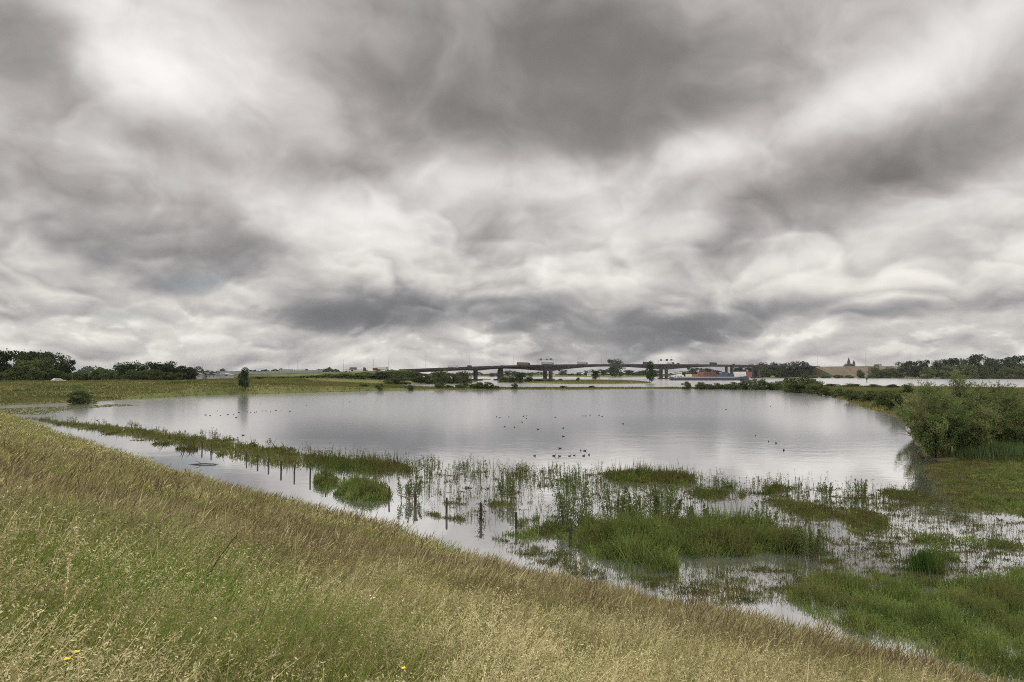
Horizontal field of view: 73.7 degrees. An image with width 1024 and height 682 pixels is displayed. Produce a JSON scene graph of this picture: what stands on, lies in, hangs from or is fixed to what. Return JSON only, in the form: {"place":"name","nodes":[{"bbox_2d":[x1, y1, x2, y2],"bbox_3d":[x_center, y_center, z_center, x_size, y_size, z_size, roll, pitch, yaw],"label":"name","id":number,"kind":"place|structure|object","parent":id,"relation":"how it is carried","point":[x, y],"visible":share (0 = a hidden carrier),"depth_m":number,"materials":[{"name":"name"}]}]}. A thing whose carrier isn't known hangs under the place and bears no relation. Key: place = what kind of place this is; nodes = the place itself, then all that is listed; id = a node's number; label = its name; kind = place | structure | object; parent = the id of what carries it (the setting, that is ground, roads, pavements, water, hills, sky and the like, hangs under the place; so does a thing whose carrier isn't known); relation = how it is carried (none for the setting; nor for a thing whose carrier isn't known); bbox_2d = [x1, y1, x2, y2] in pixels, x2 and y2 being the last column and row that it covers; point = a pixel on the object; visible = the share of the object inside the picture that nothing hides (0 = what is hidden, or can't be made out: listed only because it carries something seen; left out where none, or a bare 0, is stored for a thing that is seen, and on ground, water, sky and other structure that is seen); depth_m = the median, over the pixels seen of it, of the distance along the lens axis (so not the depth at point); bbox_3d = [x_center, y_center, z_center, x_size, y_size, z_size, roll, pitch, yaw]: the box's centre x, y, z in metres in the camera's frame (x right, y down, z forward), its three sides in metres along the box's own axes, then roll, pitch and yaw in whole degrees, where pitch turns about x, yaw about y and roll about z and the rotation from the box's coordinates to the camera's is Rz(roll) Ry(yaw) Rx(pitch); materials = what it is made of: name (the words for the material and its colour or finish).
{"place":"outdoors","nodes":[
{"label":"outdoors","id":0,"kind":"place"},
{"bbox_2d":[0,377,313,404],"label":"meadow grass","id":1,"kind":"structure","parent":0,"point":[282,382],"depth_m":217.03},
{"bbox_2d":[104,370,411,379],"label":"embankment","id":2,"kind":"structure","parent":0,"point":[296,374],"depth_m":582.80,"materials":[{"name":"green plant"}]},
{"bbox_2d":[220,370,321,373],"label":"noise barrier","id":3,"kind":"object","parent":2,"relation":"on","point":[271,372],"visible":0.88,"depth_m":582.06,"materials":[{"name":"concrete"}]},
{"bbox_2d":[0,377,1023,681],"bbox_3d":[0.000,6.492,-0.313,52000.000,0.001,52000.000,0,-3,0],"label":"water","id":4,"kind":"structure","parent":0,"point":[814,435],"depth_m":58.06,"materials":[{"name":"liquid"}]},
{"bbox_2d":[0,404,133,414],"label":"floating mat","id":5,"kind":"object","parent":4,"relation":"on","point":[47,411],"visible":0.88,"depth_m":126.92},
{"bbox_2d":[65,388,97,403],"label":"bush","id":6,"kind":"object","parent":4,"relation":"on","point":[75,396],"visible":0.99,"depth_m":149.60,"materials":[{"name":"green plant"}]},
{"bbox_2d":[25,416,306,465],"bbox_3d":[-43.032,9.659,76.983,80.564,1.269,6.262,-3,-4,44],"label":"weed bed","id":7,"kind":"object","parent":4,"relation":"on","point":[160,436],"visible":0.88,"depth_m":62.00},
{"bbox_2d":[310,465,341,489],"bbox_3d":[-11.109,7.795,40.855,1.946,1.448,5.545,1,-3,-19],"label":"grass tuft","id":8,"kind":"object","parent":4,"relation":"on","point":[328,483],"visible":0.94,"depth_m":40.25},
{"bbox_2d":[303,447,416,474],"bbox_3d":[-11.891,8.112,48.870,13.259,1.586,5.515,-2,-3,30],"label":"weed bed","id":9,"kind":"object","parent":4,"relation":"on","point":[334,459],"visible":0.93,"depth_m":47.62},
{"bbox_2d":[333,451,393,501],"bbox_3d":[-8.247,7.260,37.736,3.215,2.216,6.545,1,-3,-14],"label":"grass tuft","id":10,"kind":"object","parent":4,"relation":"on","point":[357,487],"visible":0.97,"depth_m":36.36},
{"bbox_2d":[396,472,422,501],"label":"willow shoots","id":11,"kind":"object","parent":4,"relation":"in","point":[408,492],"visible":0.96,"depth_m":34.89,"materials":[{"name":"green plant"}]},
{"bbox_2d":[423,510,466,521],"bbox_3d":[-3.130,7.812,31.077,2.786,0.470,0.804,-2,-4,41],"label":"grass tuft","id":12,"kind":"object","parent":4,"relation":"on","point":[460,517],"visible":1,"depth_m":30.89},
{"bbox_2d":[460,371,472,382],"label":"bush","id":13,"kind":"object","parent":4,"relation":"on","point":[465,377],"visible":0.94,"depth_m":467.99,"materials":[{"name":"green plant"}]},
{"bbox_2d":[497,476,517,499],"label":"willow shoots","id":14,"kind":"object","parent":4,"relation":"on","point":[510,489],"visible":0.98,"depth_m":35.26,"materials":[{"name":"green plant"}]},
{"bbox_2d":[41,414,1021,600],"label":"flooded stalks","id":15,"kind":"object","parent":4,"relation":"on","point":[576,479],"visible":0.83,"depth_m":35.29,"materials":[{"name":"plant"}]},
{"bbox_2d":[502,512,575,539],"bbox_3d":[1.153,7.527,29.084,3.250,0.849,4.647,0,-3,0],"label":"weed bed","id":16,"kind":"object","parent":4,"relation":"on","point":[546,529],"visible":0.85,"depth_m":28.02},
{"bbox_2d":[61,421,1023,604],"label":"drowned weeds","id":17,"kind":"object","parent":4,"relation":"on","point":[936,511],"visible":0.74,"depth_m":24.86,"materials":[{"name":"plant"}]},
{"bbox_2d":[313,380,783,391],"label":"spit grass","id":18,"kind":"structure","parent":4,"relation":"on","point":[319,383],"depth_m":288.21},
{"bbox_2d":[506,539,610,575],"bbox_3d":[1.634,7.381,23.751,4.816,0.624,1.361,-3,-4,45],"label":"weed bed","id":19,"kind":"object","parent":4,"relation":"on","point":[531,550],"visible":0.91,"depth_m":23.55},
{"bbox_2d":[549,474,595,523],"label":"willow shoots","id":20,"kind":"object","parent":4,"relation":"on","point":[564,513],"visible":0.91,"depth_m":29.28,"materials":[{"name":"green plant"}]},
{"bbox_2d":[620,483,653,517],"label":"willow shoots","id":21,"kind":"object","parent":4,"relation":"on","point":[635,501],"visible":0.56,"depth_m":29.34,"materials":[{"name":"green plant"}]},
{"bbox_2d":[602,457,698,483],"bbox_3d":[8.679,7.834,42.915,5.868,1.568,5.173,0,-3,0],"label":"weed bed","id":22,"kind":"object","parent":4,"relation":"on","point":[635,473],"visible":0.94,"depth_m":42.02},
{"bbox_2d":[648,482,688,519],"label":"willow shoots","id":23,"kind":"object","parent":4,"relation":"on","point":[656,502],"visible":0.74,"depth_m":29.20,"materials":[{"name":"green plant"}]},
{"bbox_2d":[558,479,811,574],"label":"reed island","id":24,"kind":"structure","parent":4,"relation":"on","point":[655,541],"depth_m":25.50,"materials":[{"name":"plant"}]},
{"bbox_2d":[598,481,628,521],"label":"willow shoots","id":25,"kind":"object","parent":24,"relation":"on","point":[608,497],"visible":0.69,"depth_m":29.86,"materials":[{"name":"green plant"}]},
{"bbox_2d":[669,372,748,379],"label":"container barge","id":26,"kind":"object","parent":4,"relation":"on","point":[678,376],"visible":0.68,"depth_m":698.57,"materials":[{"name":"paint"}]},
{"bbox_2d":[688,483,745,499],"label":"weed bed","id":27,"kind":"object","parent":4,"relation":"on","point":[700,491],"visible":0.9,"depth_m":36.57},
{"bbox_2d":[664,571,782,603],"bbox_3d":[6.160,7.140,20.415,3.724,0.786,2.668,0,-3,0],"label":"weed bed","id":28,"kind":"object","parent":4,"relation":"on","point":[717,583],"visible":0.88,"depth_m":20.39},
{"bbox_2d":[751,501,779,525],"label":"willow shoots","id":29,"kind":"object","parent":4,"relation":"on","point":[769,513],"visible":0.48,"depth_m":28.64,"materials":[{"name":"green plant"}]},
{"bbox_2d":[763,482,790,491],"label":"weed bed","id":30,"kind":"object","parent":4,"relation":"on","point":[777,487],"visible":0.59,"depth_m":38.41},
{"bbox_2d":[791,523,822,557],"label":"willow shoots","id":31,"kind":"object","parent":4,"relation":"in","point":[811,544],"visible":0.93,"depth_m":24.33,"materials":[{"name":"green plant"}]},
{"bbox_2d":[765,496,891,536],"bbox_3d":[14.930,7.681,31.270,4.449,0.781,8.209,0,-3,0],"label":"weed bed","id":32,"kind":"object","parent":4,"relation":"on","point":[848,515],"visible":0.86,"depth_m":31.21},
{"bbox_2d":[873,486,943,504],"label":"weed bed","id":33,"kind":"object","parent":4,"relation":"on","point":[899,494],"visible":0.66,"depth_m":36.03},
{"bbox_2d":[897,542,944,577],"bbox_3d":[13.546,7.186,22.544,1.493,0.919,1.349,1,-3,-27],"label":"rush clump","id":34,"kind":"object","parent":4,"relation":"in","point":[925,559],"visible":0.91,"depth_m":22.44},
{"bbox_2d":[914,536,962,574],"bbox_3d":[14.520,7.246,23.580,1.503,0.886,3.747,-3,-4,42],"label":"weed bed","id":35,"kind":"object","parent":4,"relation":"on","point":[947,557],"visible":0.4,"depth_m":23.81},
{"bbox_2d":[902,528,1023,550],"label":"weed bed","id":36,"kind":"object","parent":4,"relation":"on","point":[996,540],"visible":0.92,"depth_m":26.34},
{"bbox_2d":[918,438,1023,461],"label":"reed bed","id":37,"kind":"object","parent":4,"relation":"on","point":[1006,448],"visible":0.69,"depth_m":51.98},
{"bbox_2d":[922,453,1023,515],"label":"floating mat","id":38,"kind":"object","parent":4,"relation":"on","point":[958,468],"visible":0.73,"depth_m":41.45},
{"bbox_2d":[954,483,1023,512],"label":"weed bed","id":39,"kind":"object","parent":4,"relation":"on","point":[990,499],"visible":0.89,"depth_m":33.82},
{"bbox_2d":[963,460,1023,493],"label":"floating mat","id":40,"kind":"object","parent":4,"relation":"on","point":[1008,471],"visible":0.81,"depth_m":42.86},
{"bbox_2d":[0,374,1023,551],"bbox_3d":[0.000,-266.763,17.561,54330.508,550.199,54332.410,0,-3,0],"label":"ground","id":41,"kind":"structure","parent":0,"point":[314,389],"depth_m":231.39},
{"bbox_2d":[0,348,27,380],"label":"broadleaf tree","id":42,"kind":"object","parent":41,"relation":"on","point":[6,356],"visible":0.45,"depth_m":298.76,"materials":[{"name":"green plant"}]},
{"bbox_2d":[1,367,28,380],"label":"pale bush","id":43,"kind":"object","parent":41,"relation":"on","point":[14,373],"visible":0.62,"depth_m":266.58,"materials":[{"name":"green plant"}]},
{"bbox_2d":[0,350,34,378],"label":"broadleaf tree","id":44,"kind":"object","parent":41,"relation":"on","point":[27,353],"visible":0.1,"depth_m":303.03,"materials":[{"name":"green plant"}]},
{"bbox_2d":[15,349,52,367],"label":"broadleaf tree","id":45,"kind":"object","parent":41,"relation":"on","point":[36,355],"visible":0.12,"depth_m":298.41,"materials":[{"name":"green plant"}]},
{"bbox_2d":[13,357,57,380],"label":"pale bush","id":46,"kind":"object","parent":41,"relation":"on","point":[34,372],"visible":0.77,"depth_m":268.80,"materials":[{"name":"green plant"}]},
{"bbox_2d":[40,351,71,369],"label":"broadleaf tree","id":47,"kind":"object","parent":41,"relation":"on","point":[60,358],"visible":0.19,"depth_m":298.13,"materials":[{"name":"green plant"}]},
{"bbox_2d":[42,370,73,379],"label":"pale bush","id":48,"kind":"object","parent":41,"relation":"on","point":[51,374],"visible":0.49,"depth_m":272.23,"materials":[{"name":"green plant"}]},
{"bbox_2d":[56,359,75,373],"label":"broadleaf tree","id":49,"kind":"object","parent":41,"relation":"on","point":[65,368],"visible":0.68,"depth_m":293.52,"materials":[{"name":"green plant"}]},
{"bbox_2d":[61,553,71,615],"bbox_3d":[-2.854,1.673,4.360,0.038,0.621,0.078,0,-3,8],"label":"pale grass head","id":50,"kind":"object","parent":41,"relation":"on","point":[66,581],"depth_m":4.38},
{"bbox_2d":[87,365,109,379],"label":"broadleaf tree","id":51,"kind":"object","parent":41,"relation":"on","point":[94,374],"visible":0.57,"depth_m":323.21,"materials":[{"name":"green plant"}]},
{"bbox_2d":[99,370,119,380],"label":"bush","id":52,"kind":"object","parent":41,"relation":"on","point":[111,375],"visible":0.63,"depth_m":322.61,"materials":[{"name":"green plant"}]},
{"bbox_2d":[112,360,139,379],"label":"broadleaf tree","id":53,"kind":"object","parent":41,"relation":"on","point":[121,368],"visible":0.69,"depth_m":307.52,"materials":[{"name":"green plant"}]},
{"bbox_2d":[120,369,137,379],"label":"pale bush","id":54,"kind":"object","parent":41,"relation":"on","point":[131,373],"visible":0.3,"depth_m":281.67,"materials":[{"name":"green plant"}]},
{"bbox_2d":[132,369,155,380],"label":"pale bush","id":55,"kind":"object","parent":41,"relation":"on","point":[143,375],"visible":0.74,"depth_m":280.59,"materials":[{"name":"green plant"}]},
{"bbox_2d":[148,361,177,372],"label":"broadleaf tree","id":56,"kind":"object","parent":41,"relation":"on","point":[167,367],"visible":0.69,"depth_m":305.77,"materials":[{"name":"green plant"}]},
{"bbox_2d":[154,371,186,379],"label":"pale bush","id":57,"kind":"object","parent":41,"relation":"on","point":[174,376],"visible":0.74,"depth_m":282.76,"materials":[{"name":"green plant"}]},
{"bbox_2d":[173,365,202,379],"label":"broadleaf tree","id":58,"kind":"object","parent":41,"relation":"on","point":[190,371],"visible":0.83,"depth_m":308.64,"materials":[{"name":"green plant"}]},
{"bbox_2d":[237,367,250,389],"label":"lone tree","id":59,"kind":"object","parent":41,"relation":"on","point":[243,380],"visible":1,"depth_m":221.24,"materials":[{"name":"green plant"}]},
{"bbox_2d":[234,376,476,381],"bbox_3d":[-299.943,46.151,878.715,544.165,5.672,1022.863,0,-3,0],"label":"river bank grass","id":60,"kind":"structure","parent":41,"relation":"on","point":[317,378],"depth_m":416.73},
{"bbox_2d":[373,370,395,379],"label":"bush","id":61,"kind":"object","parent":41,"relation":"on","point":[382,376],"visible":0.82,"depth_m":437.80,"materials":[{"name":"green plant"}]},
{"bbox_2d":[388,375,410,383],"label":"bush","id":62,"kind":"object","parent":41,"relation":"on","point":[402,379],"visible":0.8,"depth_m":426.67,"materials":[{"name":"green plant"}]},
{"bbox_2d":[69,366,756,375],"bbox_3d":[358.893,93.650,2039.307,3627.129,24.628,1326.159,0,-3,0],"label":"wood","id":63,"kind":"object","parent":41,"relation":"on","point":[328,369],"visible":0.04,"depth_m":1484.01,"materials":[{"name":"green plant"}]},
{"bbox_2d":[437,369,448,383],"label":"bush","id":64,"kind":"object","parent":41,"relation":"on","point":[443,375],"visible":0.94,"depth_m":462.56,"materials":[{"name":"green plant"}]},
{"bbox_2d":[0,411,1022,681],"bbox_3d":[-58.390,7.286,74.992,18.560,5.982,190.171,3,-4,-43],"label":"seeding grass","id":65,"kind":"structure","parent":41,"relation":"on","point":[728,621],"depth_m":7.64,"materials":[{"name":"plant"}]},
{"bbox_2d":[0,410,1023,681],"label":"meadow grass","id":66,"kind":"structure","parent":41,"relation":"on","point":[42,554],"depth_m":5.34,"materials":[{"name":"plant"}]},
{"bbox_2d":[513,371,526,382],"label":"bush","id":67,"kind":"object","parent":41,"relation":"on","point":[519,376],"visible":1,"depth_m":498.65,"materials":[{"name":"green plant"}]},
{"bbox_2d":[499,379,650,383],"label":"islet grass","id":68,"kind":"structure","parent":41,"relation":"on","point":[603,381],"depth_m":502.55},
{"bbox_2d":[399,364,817,380],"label":"motorway bridge","id":69,"kind":"structure","parent":41,"relation":"on","point":[551,368],"depth_m":759.29,"materials":[{"name":"concrete"}]},
{"bbox_2d":[606,359,625,376],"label":"round tree","id":70,"kind":"object","parent":41,"relation":"on","point":[616,371],"visible":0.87,"depth_m":1333.19,"materials":[{"name":"green plant"}]},
{"bbox_2d":[644,360,656,382],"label":"island tree","id":71,"kind":"object","parent":41,"relation":"on","point":[650,375],"visible":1,"depth_m":476.48,"materials":[{"name":"green plant"}]},
{"bbox_2d":[760,367,773,376],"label":"broadleaf tree","id":72,"kind":"object","parent":41,"relation":"on","point":[765,372],"visible":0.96,"depth_m":1162.41,"materials":[{"name":"green plant"}]},
{"bbox_2d":[773,367,790,376],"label":"broadleaf tree","id":73,"kind":"object","parent":41,"relation":"on","point":[781,372],"visible":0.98,"depth_m":1153.67,"materials":[{"name":"green plant"}]},
{"bbox_2d":[788,376,809,392],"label":"bush","id":74,"kind":"object","parent":41,"relation":"on","point":[795,388],"visible":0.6,"depth_m":238.37,"materials":[{"name":"green plant"}]},
{"bbox_2d":[791,368,808,376],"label":"broadleaf tree","id":75,"kind":"object","parent":41,"relation":"on","point":[798,372],"visible":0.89,"depth_m":1154.29,"materials":[{"name":"green plant"}]},
{"bbox_2d":[798,378,814,392],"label":"bush","id":76,"kind":"object","parent":41,"relation":"on","point":[803,384],"visible":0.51,"depth_m":234.18,"materials":[{"name":"green plant"}]},
{"bbox_2d":[805,380,828,393],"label":"bush","id":77,"kind":"object","parent":41,"relation":"on","point":[816,387],"visible":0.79,"depth_m":224.25,"materials":[{"name":"green plant"}]},
{"bbox_2d":[830,388,849,396],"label":"bush","id":78,"kind":"object","parent":41,"relation":"on","point":[840,391],"visible":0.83,"depth_m":188.61,"materials":[{"name":"green plant"}]},
{"bbox_2d":[843,389,864,400],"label":"bush","id":79,"kind":"object","parent":41,"relation":"on","point":[853,395],"visible":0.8,"depth_m":159.35,"materials":[{"name":"green plant"}]},
{"bbox_2d":[858,390,879,402],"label":"bush","id":80,"kind":"object","parent":41,"relation":"on","point":[870,394],"visible":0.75,"depth_m":149.09,"materials":[{"name":"green plant"}]},
{"bbox_2d":[867,365,880,377],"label":"bush","id":81,"kind":"object","parent":41,"relation":"on","point":[875,371],"visible":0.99,"depth_m":1005.93,"materials":[{"name":"green plant"}]},
{"bbox_2d":[872,390,892,406],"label":"bush","id":82,"kind":"object","parent":41,"relation":"on","point":[881,398],"visible":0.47,"depth_m":129.22,"materials":[{"name":"green plant"}]},
{"bbox_2d":[883,390,907,410],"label":"bush","id":83,"kind":"object","parent":41,"relation":"on","point":[897,399],"visible":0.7,"depth_m":117.33,"materials":[{"name":"green plant"}]},
{"bbox_2d":[894,361,918,377],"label":"broadleaf tree","id":84,"kind":"object","parent":41,"relation":"on","point":[904,367],"visible":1,"depth_m":977.66,"materials":[{"name":"green plant"}]},
{"bbox_2d":[909,360,922,377],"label":"broadleaf tree","id":85,"kind":"object","parent":41,"relation":"on","point":[917,370],"visible":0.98,"depth_m":976.09,"materials":[{"name":"green plant"}]},
{"bbox_2d":[892,382,945,430],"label":"willow bush","id":86,"kind":"object","parent":41,"relation":"on","point":[908,401],"visible":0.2,"depth_m":71.53,"materials":[{"name":"green plant"}]},
{"bbox_2d":[819,385,1023,460],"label":"bank grass","id":87,"kind":"structure","parent":41,"relation":"on","point":[865,389],"depth_m":216.15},
{"bbox_2d":[919,366,936,378],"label":"pale bush","id":88,"kind":"object","parent":41,"relation":"on","point":[928,372],"visible":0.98,"depth_m":925.31,"materials":[{"name":"green plant"}]},
{"bbox_2d":[895,386,977,457],"bbox_3d":[33.016,6.330,53.156,5.434,5.709,5.347,-2,-4,40],"label":"willow bush","id":89,"kind":"object","parent":41,"relation":"on","point":[938,430],"visible":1,"depth_m":52.41,"materials":[{"name":"green plant"}]},
{"bbox_2d":[930,360,942,378],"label":"broadleaf tree","id":90,"kind":"object","parent":41,"relation":"on","point":[935,365],"visible":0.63,"depth_m":954.72,"materials":[{"name":"green plant"}]},
{"bbox_2d":[939,364,960,378],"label":"pale bush","id":91,"kind":"object","parent":41,"relation":"on","point":[950,370],"visible":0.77,"depth_m":921.97,"materials":[{"name":"green plant"}]},
{"bbox_2d":[913,364,989,418],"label":"willow bush","id":92,"kind":"object","parent":41,"relation":"on","point":[957,384],"visible":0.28,"depth_m":69.54,"materials":[{"name":"green plant"}]},
{"bbox_2d":[947,358,965,373],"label":"broadleaf tree","id":93,"kind":"object","parent":41,"relation":"on","point":[955,361],"visible":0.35,"depth_m":946.82,"materials":[{"name":"green plant"}]},
{"bbox_2d":[935,390,1002,450],"bbox_3d":[36.021,6.579,54.343,5.438,5.331,4.969,0,-3,0],"label":"willow bush","id":94,"kind":"object","parent":41,"relation":"on","point":[980,430],"visible":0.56,"depth_m":53.42,"materials":[{"name":"green plant"}]},
{"bbox_2d":[958,362,979,378],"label":"pale bush","id":95,"kind":"object","parent":41,"relation":"on","point":[967,370],"visible":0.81,"depth_m":920.02,"materials":[{"name":"green plant"}]},
{"bbox_2d":[973,354,988,376],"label":"broadleaf tree","id":96,"kind":"object","parent":41,"relation":"on","point":[979,357],"visible":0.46,"depth_m":942.23,"materials":[{"name":"green plant"}]},
{"bbox_2d":[976,365,998,378],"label":"pale bush","id":97,"kind":"object","parent":41,"relation":"on","point":[985,372],"visible":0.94,"depth_m":919.14,"materials":[{"name":"green plant"}]},
{"bbox_2d":[982,358,998,372],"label":"broadleaf tree","id":98,"kind":"object","parent":41,"relation":"on","point":[993,364],"visible":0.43,"depth_m":940.34,"materials":[{"name":"green plant"}]},
{"bbox_2d":[970,375,1023,422],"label":"willow bush","id":99,"kind":"object","parent":41,"relation":"on","point":[995,389],"visible":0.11,"depth_m":68.86,"materials":[{"name":"green plant"}]},
{"bbox_2d":[985,391,1023,445],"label":"willow bush","id":100,"kind":"object","parent":41,"relation":"on","point":[1010,423],"visible":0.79,"depth_m":56.05,"materials":[{"name":"green plant"}]},
{"bbox_2d":[992,366,1016,378],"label":"pale bush","id":101,"kind":"object","parent":41,"relation":"on","point":[1004,372],"visible":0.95,"depth_m":918.66,"materials":[{"name":"green plant"}]},
{"bbox_2d":[1002,356,1018,367],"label":"broadleaf tree","id":102,"kind":"object","parent":41,"relation":"on","point":[1009,362],"visible":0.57,"depth_m":935.55,"materials":[{"name":"green plant"}]},
{"bbox_2d":[1010,366,1023,378],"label":"pale bush","id":103,"kind":"object","parent":41,"relation":"on","point":[1018,371],"visible":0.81,"depth_m":920.59,"materials":[{"name":"green plant"}]},
{"bbox_2d":[0,0,1023,373],"label":"sky","id":104,"kind":"structure","parent":0,"point":[212,185],"materials":[{"name":"grey"}]},
{"bbox_2d":[781,553,1023,679],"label":"marsh meadow","id":105,"kind":"structure","parent":0,"point":[998,590],"depth_m":18.32,"materials":[{"name":"plant"}]},
{"bbox_2d":[788,366,1022,376],"bbox_3d":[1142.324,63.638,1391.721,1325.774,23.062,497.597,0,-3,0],"label":"embankment","id":106,"kind":"structure","parent":0,"point":[832,371],"depth_m":1210.05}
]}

